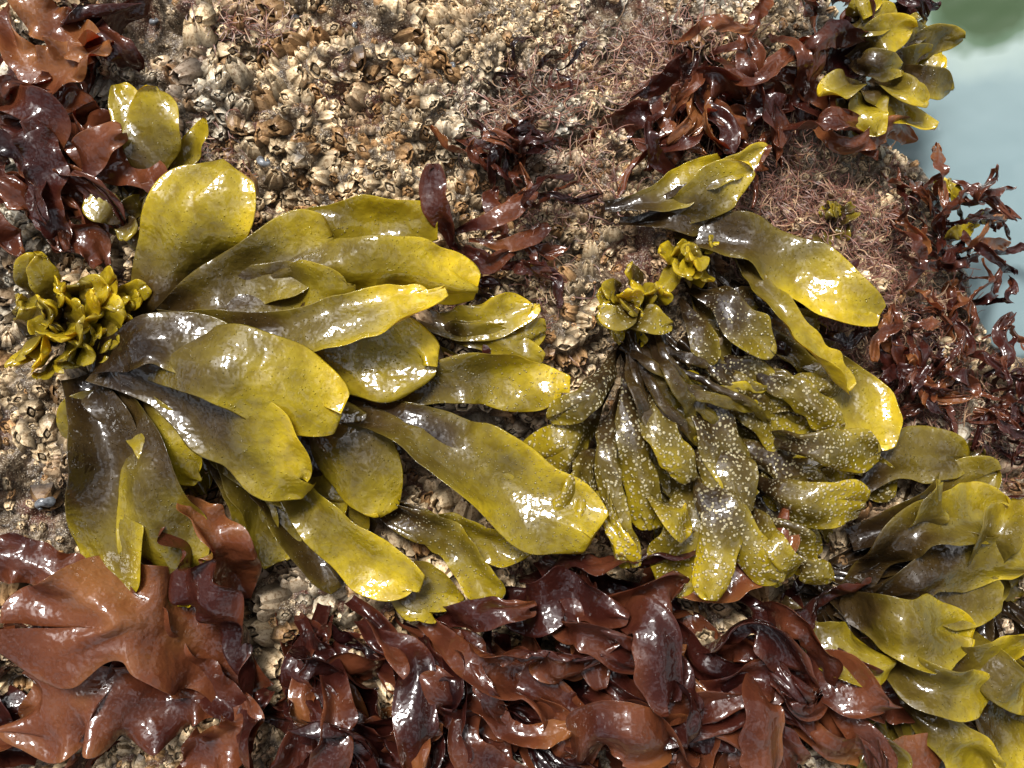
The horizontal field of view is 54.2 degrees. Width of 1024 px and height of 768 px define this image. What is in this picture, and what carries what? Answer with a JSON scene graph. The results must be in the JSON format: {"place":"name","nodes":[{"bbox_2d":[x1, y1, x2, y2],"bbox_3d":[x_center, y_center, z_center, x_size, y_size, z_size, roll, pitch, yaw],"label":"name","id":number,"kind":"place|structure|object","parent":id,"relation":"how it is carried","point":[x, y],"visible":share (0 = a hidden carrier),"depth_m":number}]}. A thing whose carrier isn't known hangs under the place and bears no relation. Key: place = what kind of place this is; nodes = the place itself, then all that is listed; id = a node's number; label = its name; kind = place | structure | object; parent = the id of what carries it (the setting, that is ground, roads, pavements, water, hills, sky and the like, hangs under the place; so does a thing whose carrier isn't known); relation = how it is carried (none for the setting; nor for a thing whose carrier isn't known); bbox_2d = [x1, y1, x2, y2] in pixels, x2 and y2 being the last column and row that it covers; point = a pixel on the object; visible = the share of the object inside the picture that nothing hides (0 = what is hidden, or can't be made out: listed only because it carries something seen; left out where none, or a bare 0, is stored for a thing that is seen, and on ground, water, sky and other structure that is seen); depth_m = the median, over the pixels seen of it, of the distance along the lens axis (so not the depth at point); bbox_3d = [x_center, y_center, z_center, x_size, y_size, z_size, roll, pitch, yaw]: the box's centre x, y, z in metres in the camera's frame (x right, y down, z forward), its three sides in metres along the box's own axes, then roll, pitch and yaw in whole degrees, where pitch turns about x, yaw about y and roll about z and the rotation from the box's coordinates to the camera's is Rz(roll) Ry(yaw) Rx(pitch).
{"place":"outdoors","nodes":[
{"label":"outdoors","id":0,"kind":"place"},
{"bbox_2d":[0,0,1023,767],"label":"rock","id":1,"kind":"object","parent":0,"point":[14,466],"visible":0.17,"depth_m":10.38},
{"bbox_2d":[34,497,55,509],"bbox_3d":[-4.668,1.192,9.991,0.188,0.134,0.143,0,90,0],"label":"periwinkle snail","id":2,"kind":"object","parent":1,"relation":"on","point":[40,503],"visible":1,"depth_m":9.96},
{"bbox_2d":[0,0,170,269],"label":"red seaweed","id":3,"kind":"object","parent":1,"relation":"attached to","point":[61,143],"visible":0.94,"depth_m":9.79},
{"bbox_2d":[82,82,208,249],"bbox_3d":[-3.696,-2.153,9.871,1.149,0.620,1.578,22,98,19],"label":"rockweed","id":4,"kind":"object","parent":1,"relation":"on","point":[146,117],"visible":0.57,"depth_m":9.75},
{"bbox_2d":[149,18,158,25],"bbox_3d":[-3.772,-3.810,10.509,0.118,0.068,0.069,-7,88,20],"label":"periwinkle snail","id":5,"kind":"object","parent":1,"relation":"on","point":[153,22],"visible":1,"depth_m":10.49},
{"bbox_2d":[291,14,299,19],"bbox_3d":[-2.271,-3.835,10.446,0.088,0.077,0.064,-38,77,16],"label":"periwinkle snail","id":6,"kind":"object","parent":1,"relation":"on","point":[295,16],"visible":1,"depth_m":10.42},
{"bbox_2d":[4,159,608,623],"bbox_3d":[-1.989,0.103,9.637,5.785,1.601,4.453,0,90,0],"label":"rockweed","id":7,"kind":"object","parent":1,"relation":"attached to","point":[284,379],"visible":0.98,"depth_m":9.44},
{"bbox_2d":[352,21,357,28],"bbox_3d":[-1.655,-3.788,10.541,0.061,0.067,0.097,0,90,0],"label":"periwinkle snail","id":8,"kind":"object","parent":1,"relation":"on","point":[354,23],"visible":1,"depth_m":10.52},
{"bbox_2d":[0,0,1023,767],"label":"barnacle colony","id":9,"kind":"object","parent":1,"relation":"attached to","point":[190,72],"visible":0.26,"depth_m":10.27},
{"bbox_2d":[0,494,273,767],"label":"red seaweed","id":10,"kind":"object","parent":9,"relation":"on","point":[101,655],"visible":0.99,"depth_m":9.52},
{"bbox_2d":[256,156,270,166],"bbox_3d":[-2.547,-2.268,10.187,0.166,0.098,0.104,14,95,20],"label":"periwinkle snail","id":11,"kind":"object","parent":9,"relation":"on","point":[261,161],"visible":1,"depth_m":10.16},
{"bbox_2d":[418,114,603,353],"bbox_3d":[0.006,-1.359,9.915,1.815,0.896,2.667,0,90,0],"label":"red seaweed","id":12,"kind":"object","parent":9,"relation":"on","point":[510,142],"visible":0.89,"depth_m":9.87},
{"bbox_2d":[236,508,941,767],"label":"red seaweed","id":13,"kind":"object","parent":9,"relation":"on","point":[635,675],"visible":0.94,"depth_m":9.40},
{"bbox_2d":[732,142,1023,497],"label":"red seaweed","id":14,"kind":"object","parent":9,"relation":"on","point":[912,368],"visible":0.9,"depth_m":10.32},
{"bbox_2d":[812,177,985,244],"bbox_3d":[4.054,-1.773,10.418,2.016,0.694,0.854,0,90,0],"label":"rockweed","id":15,"kind":"object","parent":9,"relation":"on","point":[833,211],"visible":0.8,"depth_m":10.31},
{"bbox_2d":[180,0,1023,498],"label":"filamentous red algae","id":16,"kind":"object","parent":1,"relation":"on","point":[810,200],"visible":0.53,"depth_m":10.47},
{"bbox_2d":[523,142,902,600],"bbox_3d":[1.965,-0.179,9.773,3.934,1.419,4.453,0,90,0],"label":"rockweed","id":17,"kind":"object","parent":1,"relation":"attached to","point":[725,452],"visible":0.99,"depth_m":9.68},
{"bbox_2d":[487,0,940,208],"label":"red seaweed","id":18,"kind":"object","parent":1,"relation":"attached to","point":[739,99],"visible":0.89,"depth_m":10.19},
{"bbox_2d":[817,0,965,138],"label":"rockweed","id":19,"kind":"object","parent":1,"relation":"attached to","point":[900,59],"visible":0.89,"depth_m":10.15},
{"bbox_2d":[781,425,1023,767],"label":"rockweed","id":20,"kind":"object","parent":1,"relation":"attached to","point":[939,560],"visible":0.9,"depth_m":9.74},
{"bbox_2d":[829,0,1023,357],"bbox_3d":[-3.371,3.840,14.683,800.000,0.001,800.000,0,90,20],"label":"water","id":21,"kind":"structure","parent":0,"point":[977,113],"depth_m":11.41}
]}

